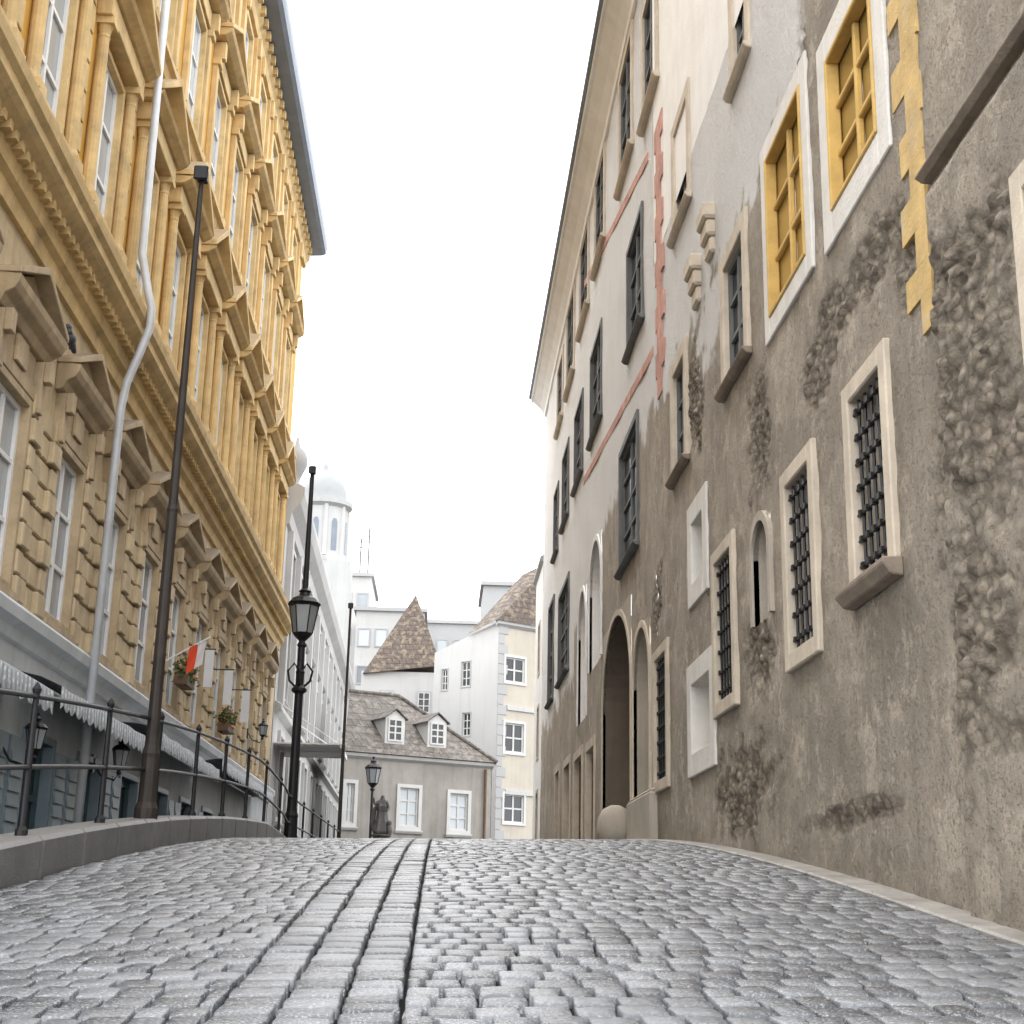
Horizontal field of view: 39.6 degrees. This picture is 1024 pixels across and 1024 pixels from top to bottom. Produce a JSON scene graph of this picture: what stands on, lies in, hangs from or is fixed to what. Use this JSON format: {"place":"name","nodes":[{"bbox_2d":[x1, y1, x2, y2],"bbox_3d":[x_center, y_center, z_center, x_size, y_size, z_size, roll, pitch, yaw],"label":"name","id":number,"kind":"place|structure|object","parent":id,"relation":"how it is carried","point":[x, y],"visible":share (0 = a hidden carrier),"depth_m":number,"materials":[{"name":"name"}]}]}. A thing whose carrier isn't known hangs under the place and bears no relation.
{"place":"outdoors","nodes":[
{"label":"outdoors","id":0,"kind":"place"},
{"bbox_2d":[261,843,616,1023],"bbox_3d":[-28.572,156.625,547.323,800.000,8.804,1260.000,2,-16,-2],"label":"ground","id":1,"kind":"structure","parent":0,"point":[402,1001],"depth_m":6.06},
{"bbox_2d":[0,815,285,889],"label":"parapet kerb","id":2,"kind":"structure","parent":1,"relation":"on","point":[37,854],"depth_m":11.36,"materials":[{"name":"stone"}]},
{"bbox_2d":[0,682,339,837],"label":"iron railing","id":3,"kind":"object","parent":2,"relation":"on","point":[28,767],"visible":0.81,"depth_m":12.18,"materials":[{"name":"black metal"}]},
{"bbox_2d":[133,165,208,819],"bbox_3d":[-3.432,-0.388,14.510,0.227,6.941,0.230,2,-16,-2],"label":"pole","id":4,"kind":"object","parent":2,"relation":"on","point":[146,807],"visible":0.98,"depth_m":14.17,"materials":[{"name":"brown metal"}]},
{"bbox_2d":[0,0,327,833],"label":"yellow building","id":5,"kind":"structure","parent":1,"relation":"on","point":[120,120],"depth_m":21.81,"materials":[{"name":"paint"}]},
{"bbox_2d":[0,365,32,588],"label":"window","id":6,"kind":"structure","parent":5,"relation":"in","point":[16,407],"depth_m":16.22,"materials":[{"name":"white glass"}]},
{"bbox_2d":[3,713,47,763],"bbox_3d":[-5.511,2.571,16.031,0.532,0.622,0.264,2,-16,-2],"label":"wall lantern","id":7,"kind":"object","parent":5,"relation":"attached to","point":[41,730],"depth_m":15.99,"materials":[{"name":"black metal"}]},
{"bbox_2d":[15,727,56,829],"bbox_3d":[-5.954,4.113,17.202,0.230,2.850,1.440,2,-16,-2],"label":"shop door","id":8,"kind":"structure","parent":5,"relation":"in","point":[41,782],"depth_m":17.96,"materials":[{"name":"blue paint"}]},
{"bbox_2d":[40,0,79,133],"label":"window","id":9,"kind":"structure","parent":5,"relation":"in","point":[58,49],"depth_m":17.68,"materials":[{"name":"white glass"}]},
{"bbox_2d":[42,443,86,632],"bbox_3d":[-5.835,0.337,18.266,0.190,2.300,1.400,2,-16,-2],"label":"window","id":10,"kind":"structure","parent":5,"relation":"in","point":[71,479],"depth_m":18.66,"materials":[{"name":"white glass"}]},
{"bbox_2d":[76,751,102,821],"bbox_3d":[-6.086,4.827,19.751,0.230,2.850,1.440,2,-16,-2],"label":"shop door","id":11,"kind":"structure","parent":5,"relation":"in","point":[93,779],"depth_m":20.56,"materials":[{"name":"blue paint"}]},
{"bbox_2d":[90,738,129,780],"bbox_3d":[-5.724,3.522,20.284,0.532,0.622,0.264,2,-16,-2],"label":"wall lantern","id":12,"kind":"object","parent":5,"relation":"attached to","point":[120,750],"depth_m":20.23,"materials":[{"name":"black metal"}]},
{"bbox_2d":[95,49,125,231],"bbox_3d":[-5.726,-5.077,19.788,0.180,2.610,1.360,2,-16,-2],"label":"window","id":13,"kind":"structure","parent":5,"relation":"in","point":[114,93],"depth_m":20.30,"materials":[{"name":"white glass"}]},
{"bbox_2d":[93,505,127,665],"bbox_3d":[-5.967,1.050,20.815,0.190,2.300,1.400,2,-16,-2],"label":"window","id":14,"kind":"structure","parent":5,"relation":"in","point":[109,629],"depth_m":21.35,"materials":[{"name":"white glass"}]},
{"bbox_2d":[118,770,139,817],"bbox_3d":[-6.219,5.541,22.300,0.230,2.850,1.440,2,-16,-2],"label":"shop door","id":15,"kind":"structure","parent":5,"relation":"in","point":[129,788],"depth_m":23.09,"materials":[{"name":"blue paint"}]},
{"bbox_2d":[132,547,159,692],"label":"window","id":16,"kind":"structure","parent":5,"relation":"in","point":[150,574],"depth_m":23.83,"materials":[{"name":"white glass"}]},
{"bbox_2d":[136,148,159,305],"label":"window","id":17,"kind":"structure","parent":5,"relation":"in","point":[156,182],"depth_m":22.99,"materials":[{"name":"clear glass"}]},
{"bbox_2d":[157,786,168,815],"bbox_3d":[-6.351,6.254,24.848,0.230,2.850,1.440,2,-16,-2],"label":"shop door","id":18,"kind":"structure","parent":5,"relation":"in","point":[163,794],"depth_m":25.74,"materials":[{"name":"blue paint"}]},
{"bbox_2d":[159,0,177,56],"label":"window","id":19,"kind":"structure","parent":5,"relation":"in","point":[173,5],"depth_m":24.05,"materials":[{"name":"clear glass"}]},
{"bbox_2d":[163,583,186,713],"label":"window","id":20,"kind":"structure","parent":5,"relation":"in","point":[177,620],"depth_m":26.41,"materials":[{"name":"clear glass"}]},
{"bbox_2d":[168,230,186,368],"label":"window","id":21,"kind":"structure","parent":5,"relation":"in","point":[181,253],"depth_m":25.47,"materials":[{"name":"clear glass"}]},
{"bbox_2d":[168,654,199,690],"bbox_3d":[-5.935,2.918,25.866,0.547,0.636,0.911,2,-16,-2],"label":"flower box","id":22,"kind":"object","parent":5,"relation":"on","point":[182,680],"visible":0.7,"depth_m":25.58,"materials":[{"name":"brown wood"}]},
{"bbox_2d":[165,637,210,673],"bbox_3d":[-5.679,2.466,24.578,0.892,0.662,0.080,2,-16,-2],"label":"flag","id":23,"kind":"object","parent":5,"relation":"attached to","point":[195,656],"visible":0.98,"depth_m":24.58,"materials":[{"name":"red fabric"}]},
{"bbox_2d":[188,0,207,137],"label":"window","id":24,"kind":"structure","parent":5,"relation":"in","point":[195,89],"depth_m":26.68,"materials":[{"name":"clear glass"}]},
{"bbox_2d":[187,613,208,727],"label":"window","id":25,"kind":"structure","parent":5,"relation":"in","point":[196,699],"depth_m":28.93,"materials":[{"name":"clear glass"}]},
{"bbox_2d":[194,293,209,417],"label":"window","id":26,"kind":"structure","parent":5,"relation":"in","point":[205,313],"depth_m":28.05,"materials":[{"name":"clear glass"}]},
{"bbox_2d":[203,648,215,686],"bbox_3d":[-5.954,2.965,27.098,0.580,0.742,0.028,2,-16,-2],"label":"banner","id":27,"kind":"object","parent":5,"relation":"attached to","point":[208,668],"visible":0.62,"depth_m":27.10,"materials":[{"name":"white fabric"}]},
{"bbox_2d":[209,637,226,744],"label":"window","id":28,"kind":"structure","parent":5,"relation":"in","point":[221,656],"depth_m":31.57,"materials":[{"name":"clear glass"}]},
{"bbox_2d":[211,74,227,204],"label":"window","id":29,"kind":"structure","parent":5,"relation":"in","point":[221,107],"depth_m":29.25,"materials":[{"name":"clear glass"}]},
{"bbox_2d":[216,348,228,459],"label":"window","id":30,"kind":"structure","parent":5,"relation":"in","point":[224,367],"depth_m":30.61,"materials":[{"name":"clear glass"}]},
{"bbox_2d":[213,669,234,704],"bbox_3d":[-6.080,3.628,29.546,0.580,0.742,0.028,2,-16,-2],"label":"banner","id":31,"kind":"object","parent":5,"relation":"attached to","point":[228,679],"visible":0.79,"depth_m":29.55,"materials":[{"name":"white fabric"}]},
{"bbox_2d":[213,706,240,734],"bbox_3d":[-6.206,4.503,30.906,0.529,0.661,0.926,2,-16,-2],"label":"flower box","id":32,"kind":"object","parent":5,"relation":"on","point":[226,722],"visible":1,"depth_m":30.64,"materials":[{"name":"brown wood"}]},
{"bbox_2d":[229,659,241,757],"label":"window","id":33,"kind":"structure","parent":5,"relation":"in","point":[235,703],"depth_m":34.16,"materials":[{"name":"white glass"}]},
{"bbox_2d":[230,143,243,262],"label":"window","id":34,"kind":"structure","parent":5,"relation":"in","point":[239,168],"depth_m":31.83,"materials":[{"name":"yellow glass"}]},
{"bbox_2d":[234,392,243,494],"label":"window","id":35,"kind":"structure","parent":5,"relation":"in","point":[241,402],"depth_m":33.17,"materials":[{"name":"yellow glass"}]},
{"bbox_2d":[232,689,250,721],"bbox_3d":[-6.217,4.380,32.171,0.580,0.742,0.028,2,-16,-2],"label":"banner","id":36,"kind":"object","parent":5,"relation":"attached to","point":[244,705],"visible":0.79,"depth_m":32.18,"materials":[{"name":"white fabric"}]},
{"bbox_2d":[243,676,255,765],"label":"window","id":37,"kind":"structure","parent":5,"relation":"in","point":[249,724],"depth_m":36.71,"materials":[{"name":"white glass"}]},
{"bbox_2d":[245,10,254,95],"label":"window","id":38,"kind":"structure","parent":5,"relation":"in","point":[249,42],"depth_m":32.82,"materials":[{"name":"yellow glass"}]},
{"bbox_2d":[246,204,257,310],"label":"window","id":39,"kind":"structure","parent":5,"relation":"in","point":[254,222],"depth_m":34.39,"materials":[{"name":"yellow glass"}]},
{"bbox_2d":[249,431,257,518],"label":"window","id":40,"kind":"structure","parent":5,"relation":"in","point":[255,447],"depth_m":35.73,"materials":[{"name":"yellow glass"}]},
{"bbox_2d":[255,692,267,777],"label":"window","id":41,"kind":"structure","parent":5,"relation":"in","point":[264,704],"depth_m":39.16,"materials":[{"name":"beige glass"}]},
{"bbox_2d":[260,77,267,155],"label":"window","id":42,"kind":"structure","parent":5,"relation":"in","point":[263,100],"depth_m":35.40,"materials":[{"name":"yellow glass"}]},
{"bbox_2d":[260,254,270,352],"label":"window","id":43,"kind":"structure","parent":5,"relation":"in","point":[266,285],"depth_m":36.95,"materials":[{"name":"yellow glass"}]},
{"bbox_2d":[272,296,280,387],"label":"window","id":44,"kind":"structure","parent":5,"relation":"in","point":[278,310],"depth_m":39.51,"materials":[{"name":"yellow glass"}]},
{"bbox_2d":[282,335,290,419],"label":"window","id":45,"kind":"structure","parent":5,"relation":"in","point":[288,348],"depth_m":42.07,"materials":[{"name":"yellow glass"}]},
{"bbox_2d":[283,466,320,837],"bbox_3d":[-4.156,2.751,28.079,0.660,7.640,0.660,2,-16,-2],"label":"street lamp","id":46,"kind":"object","parent":1,"relation":"on","point":[304,605],"visible":0.91,"depth_m":28.01,"materials":[{"name":"black metal"}]},
{"bbox_2d":[266,437,354,837],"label":"pale building","id":47,"kind":"structure","parent":1,"relation":"on","point":[322,728],"depth_m":52.35,"materials":[{"name":"paint"}]},
{"bbox_2d":[271,730,284,828],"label":"window","id":48,"kind":"structure","parent":47,"relation":"in","point":[280,736],"depth_m":42.91,"materials":[{"name":"paint"}]},
{"bbox_2d":[281,757,289,833],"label":"window","id":49,"kind":"structure","parent":47,"relation":"in","point":[287,767],"depth_m":45.88,"materials":[{"name":"paint"}]},
{"bbox_2d":[298,763,307,837],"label":"window","id":50,"kind":"structure","parent":47,"relation":"in","point":[304,767],"depth_m":52.44,"materials":[{"name":"paint"}]},
{"bbox_2d":[304,771,312,837],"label":"window","id":51,"kind":"structure","parent":47,"relation":"in","point":[310,775],"depth_m":55.71,"materials":[{"name":"paint"}]},
{"bbox_2d":[304,459,352,650],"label":"domed tower","id":52,"kind":"structure","parent":1,"relation":"on","point":[332,508],"depth_m":97.34,"materials":[{"name":"paint"}]},
{"bbox_2d":[337,602,352,837],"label":"pole","id":53,"kind":"object","parent":1,"relation":"on","point":[350,607],"visible":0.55,"depth_m":40.77,"materials":[{"name":"brown metal"}]},
{"bbox_2d":[346,527,378,722],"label":"roof block","id":54,"kind":"structure","parent":1,"relation":"on","point":[364,590],"depth_m":120.23,"materials":[{"name":"white paint"}]},
{"bbox_2d":[365,756,381,837],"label":"lantern post","id":55,"kind":"object","parent":1,"relation":"on","point":[373,768],"visible":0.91,"depth_m":54.90,"materials":[{"name":"black metal"}]},
{"bbox_2d":[370,795,391,837],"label":"statue","id":56,"kind":"object","parent":1,"relation":"on","point":[381,824],"visible":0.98,"depth_m":54.18,"materials":[{"name":"stone"}]},
{"bbox_2d":[353,606,427,689],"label":"roof block","id":57,"kind":"structure","parent":1,"relation":"on","point":[375,626],"depth_m":113.21,"materials":[{"name":"white paint"}]},
{"bbox_2d":[357,628,370,646],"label":"window","id":58,"kind":"structure","parent":57,"relation":"in","point":[363,637],"depth_m":112.98,"materials":[{"name":"white glass"}]},
{"bbox_2d":[361,595,435,713],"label":"tower house","id":59,"kind":"structure","parent":1,"relation":"on","point":[402,662],"depth_m":84.62,"materials":[{"name":"tile"}]},
{"bbox_2d":[416,691,430,713],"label":"window","id":60,"kind":"structure","parent":59,"relation":"in","point":[423,701],"depth_m":84.13,"materials":[{"name":"clear glass"}]},
{"bbox_2d":[341,689,497,838],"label":"end house","id":61,"kind":"structure","parent":1,"relation":"on","point":[435,779],"depth_m":58.23,"materials":[{"name":"paint"}]},
{"bbox_2d":[341,779,358,830],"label":"window","id":62,"kind":"structure","parent":61,"relation":"in","point":[350,787],"depth_m":56.10,"materials":[{"name":"white paint"}]},
{"bbox_2d":[394,784,422,834],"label":"window","id":63,"kind":"structure","parent":61,"relation":"in","point":[409,796],"depth_m":57.41,"materials":[{"name":"white paint"}]},
{"bbox_2d":[445,789,471,838],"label":"window","id":64,"kind":"structure","parent":61,"relation":"in","point":[458,811],"depth_m":58.52,"materials":[{"name":"white paint"}]},
{"bbox_2d":[428,619,479,651],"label":"roof block","id":65,"kind":"structure","parent":1,"relation":"on","point":[444,634],"depth_m":126.68,"materials":[{"name":"white paint"}]},
{"bbox_2d":[433,568,543,838],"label":"corner house","id":66,"kind":"structure","parent":1,"relation":"on","point":[475,703],"depth_m":76.14,"materials":[{"name":"white paint"}]},
{"bbox_2d":[460,660,471,687],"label":"window","id":67,"kind":"structure","parent":66,"relation":"in","point":[465,678],"depth_m":76.99,"materials":[{"name":"clear glass"}]},
{"bbox_2d":[501,791,525,825],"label":"window","id":68,"kind":"structure","parent":66,"relation":"in","point":[514,806],"depth_m":74.46,"materials":[{"name":"white paint"}]},
{"bbox_2d":[502,720,525,755],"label":"window","id":69,"kind":"structure","parent":66,"relation":"in","point":[514,741],"depth_m":75.44,"materials":[{"name":"white paint"}]},
{"bbox_2d":[503,654,526,685],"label":"window","id":70,"kind":"structure","parent":66,"relation":"in","point":[517,665],"depth_m":76.39,"materials":[{"name":"white paint"}]},
{"bbox_2d":[478,581,514,813],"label":"roof block","id":71,"kind":"structure","parent":1,"relation":"on","point":[491,593],"depth_m":106.35,"materials":[{"name":"white paint"}]},
{"bbox_2d":[532,555,543,838],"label":"narrow townhouse","id":72,"kind":"structure","parent":1,"relation":"on","point":[538,582],"depth_m":44.27,"materials":[{"name":"white paint"}]},
{"bbox_2d":[596,805,625,839],"bbox_3d":[1.578,4.776,21.718,0.580,0.580,0.566,2,-16,-2],"label":"guard stone","id":73,"kind":"object","parent":1,"relation":"on","point":[611,822],"visible":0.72,"depth_m":21.50,"materials":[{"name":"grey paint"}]},
{"bbox_2d":[529,0,709,838],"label":"white building","id":74,"kind":"structure","parent":1,"relation":"on","point":[591,394],"depth_m":27.31,"materials":[{"name":"paint"}]},
{"bbox_2d":[544,594,554,709],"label":"window","id":75,"kind":"structure","parent":74,"relation":"in","point":[551,609],"depth_m":40.04,"materials":[{"name":"black wood"}]},
{"bbox_2d":[550,480,558,563],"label":"window","id":76,"kind":"structure","parent":74,"relation":"in","point":[556,495],"depth_m":39.46,"materials":[{"name":"black wood"}]},
{"bbox_2d":[554,762,560,838],"bbox_3d":[1.207,7.712,35.487,0.210,2.765,1.544,2,-16,-2],"label":"street door","id":77,"kind":"structure","parent":74,"relation":"in","point":[557,770],"depth_m":36.04,"materials":[{"name":"brown wood"}]},
{"bbox_2d":[553,344,563,439],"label":"window","id":78,"kind":"structure","parent":74,"relation":"in","point":[560,370],"depth_m":39.17,"materials":[{"name":"beige stone"}]},
{"bbox_2d":[554,571,569,689],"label":"window","id":79,"kind":"structure","parent":74,"relation":"in","point":[564,596],"depth_m":35.93,"materials":[{"name":"black wood"}]},
{"bbox_2d":[558,436,569,534],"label":"window","id":80,"kind":"structure","parent":74,"relation":"in","point":[566,456],"depth_m":36.65,"materials":[{"name":"black wood"}]},
{"bbox_2d":[562,754,570,838],"bbox_3d":[1.342,7.028,32.858,0.210,2.665,1.880,2,-16,-2],"label":"street door","id":81,"kind":"structure","parent":74,"relation":"in","point":[566,788],"depth_m":33.59,"materials":[{"name":"beige wood"}]},
{"bbox_2d":[562,280,575,402],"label":"window","id":82,"kind":"structure","parent":74,"relation":"in","point":[570,317],"depth_m":36.20,"materials":[{"name":"beige stone"}]},
{"bbox_2d":[570,387,583,497],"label":"window","id":83,"kind":"structure","parent":74,"relation":"in","point":[578,468],"depth_m":33.05,"materials":[{"name":"black wood"}]},
{"bbox_2d":[572,744,583,838],"bbox_3d":[1.480,6.334,30.175,0.210,2.554,2.067,2,-16,-2],"label":"street door","id":84,"kind":"structure","parent":74,"relation":"in","point":[578,757],"depth_m":30.97,"materials":[{"name":"beige wood"}]},
{"bbox_2d":[575,215,589,342],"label":"window","id":85,"kind":"structure","parent":74,"relation":"in","point":[584,259],"depth_m":32.87,"materials":[{"name":"beige stone"}]},
{"bbox_2d":[584,734,595,838],"bbox_3d":[1.606,5.686,27.719,0.210,2.479,1.798,2,-16,-2],"label":"street door","id":86,"kind":"structure","parent":74,"relation":"in","point":[590,747],"depth_m":28.37,"materials":[{"name":"beige stone"}]},
{"bbox_2d":[585,317,602,451],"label":"window","id":87,"kind":"structure","parent":74,"relation":"in","point":[595,392],"depth_m":29.53,"materials":[{"name":"grey wood"}]},
{"bbox_2d":[589,141,605,281],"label":"window","id":88,"kind":"structure","parent":74,"relation":"in","point":[599,236],"depth_m":29.70,"materials":[{"name":"beige stone"}]},
{"bbox_2d":[613,19,633,200],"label":"window","id":89,"kind":"structure","parent":74,"relation":"in","point":[625,111],"depth_m":25.52,"materials":[{"name":"beige stone"}]},
{"bbox_2d":[614,409,638,579],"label":"window","id":90,"kind":"structure","parent":74,"relation":"in","point":[628,456],"depth_m":23.61,"materials":[{"name":"grey stone"}]},
{"bbox_2d":[621,200,644,364],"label":"window","id":91,"kind":"structure","parent":74,"relation":"in","point":[635,311],"depth_m":23.51,"materials":[{"name":"grey stone"}]},
{"bbox_2d":[636,0,659,137],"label":"window","id":92,"kind":"structure","parent":74,"relation":"in","point":[649,77],"depth_m":22.60,"materials":[{"name":"beige stone"}]},
{"bbox_2d":[652,0,1023,931],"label":"stone building","id":93,"kind":"structure","parent":1,"relation":"on","point":[838,398],"depth_m":10.60,"materials":[{"name":"paint"}]},
{"bbox_2d":[652,637,670,793],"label":"window","id":94,"kind":"structure","parent":93,"relation":"in","point":[660,658],"depth_m":19.04,"materials":[{"name":"beige stone"}]},
{"bbox_2d":[665,335,691,489],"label":"window","id":95,"kind":"structure","parent":93,"relation":"in","point":[680,432],"depth_m":18.45,"materials":[{"name":"beige stone"}]},
{"bbox_2d":[666,77,691,248],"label":"window","id":96,"kind":"structure","parent":93,"relation":"in","point":[679,207],"depth_m":18.74,"materials":[{"name":"beige stone"}]},
{"bbox_2d":[710,529,739,719],"bbox_3d":[2.323,1.195,14.829,0.275,1.794,1.194,2,-16,-2],"label":"window","id":97,"kind":"structure","parent":93,"relation":"in","point":[723,583],"depth_m":14.91,"materials":[{"name":"beige stone"}]},
{"bbox_2d":[714,206,752,402],"bbox_3d":[2.339,-2.147,14.862,0.220,1.625,1.463,2,-16,-2],"label":"window","id":98,"kind":"structure","parent":93,"relation":"in","point":[734,283],"depth_m":15.00,"materials":[{"name":"beige stone"}]},
{"bbox_2d":[722,0,751,103],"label":"window","id":99,"kind":"structure","parent":93,"relation":"in","point":[739,36],"depth_m":15.22,"materials":[{"name":"beige stone"}]},
{"bbox_2d":[760,50,814,346],"bbox_3d":[2.491,-2.736,12.689,0.162,2.018,1.734,2,-16,-2],"label":"window","id":100,"kind":"structure","parent":93,"relation":"in","point":[786,179],"depth_m":12.78,"materials":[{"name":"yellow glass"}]},
{"bbox_2d":[779,438,823,673],"bbox_3d":[2.484,0.387,11.705,0.275,1.734,1.094,2,-16,-2],"label":"window","id":101,"kind":"structure","parent":93,"relation":"in","point":[800,522],"depth_m":11.79,"materials":[{"name":"beige stone"}]},
{"bbox_2d":[816,0,892,255],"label":"window","id":102,"kind":"structure","parent":93,"relation":"in","point":[855,129],"depth_m":10.78,"materials":[{"name":"white glass"}]},
{"bbox_2d":[835,338,903,610],"bbox_3d":[2.536,-0.238,9.839,0.370,1.653,1.143,2,-16,-2],"label":"window","id":103,"kind":"structure","parent":93,"relation":"in","point":[875,560],"depth_m":9.87,"materials":[{"name":"beige stone"}]},
{"bbox_2d":[1008,159,1023,362],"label":"window","id":104,"kind":"structure","parent":93,"relation":"in","point":[1016,180],"depth_m":7.11,"materials":[{"name":"beige stone"}]},
{"bbox_2d":[288,0,598,620],"label":"sky","id":105,"kind":"structure","parent":0,"point":[442,132],"materials":[{"name":"white"}]},
{"bbox_2d":[0,837,1023,1023],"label":"road","id":106,"kind":"structure","parent":0,"point":[195,932],"depth_m":6.45,"materials":[{"name":"grey stone"}]},
{"bbox_2d":[620,839,1023,945],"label":"pavement","id":107,"kind":"structure","parent":0,"point":[958,916],"depth_m":8.67,"materials":[{"name":"beige stone"}]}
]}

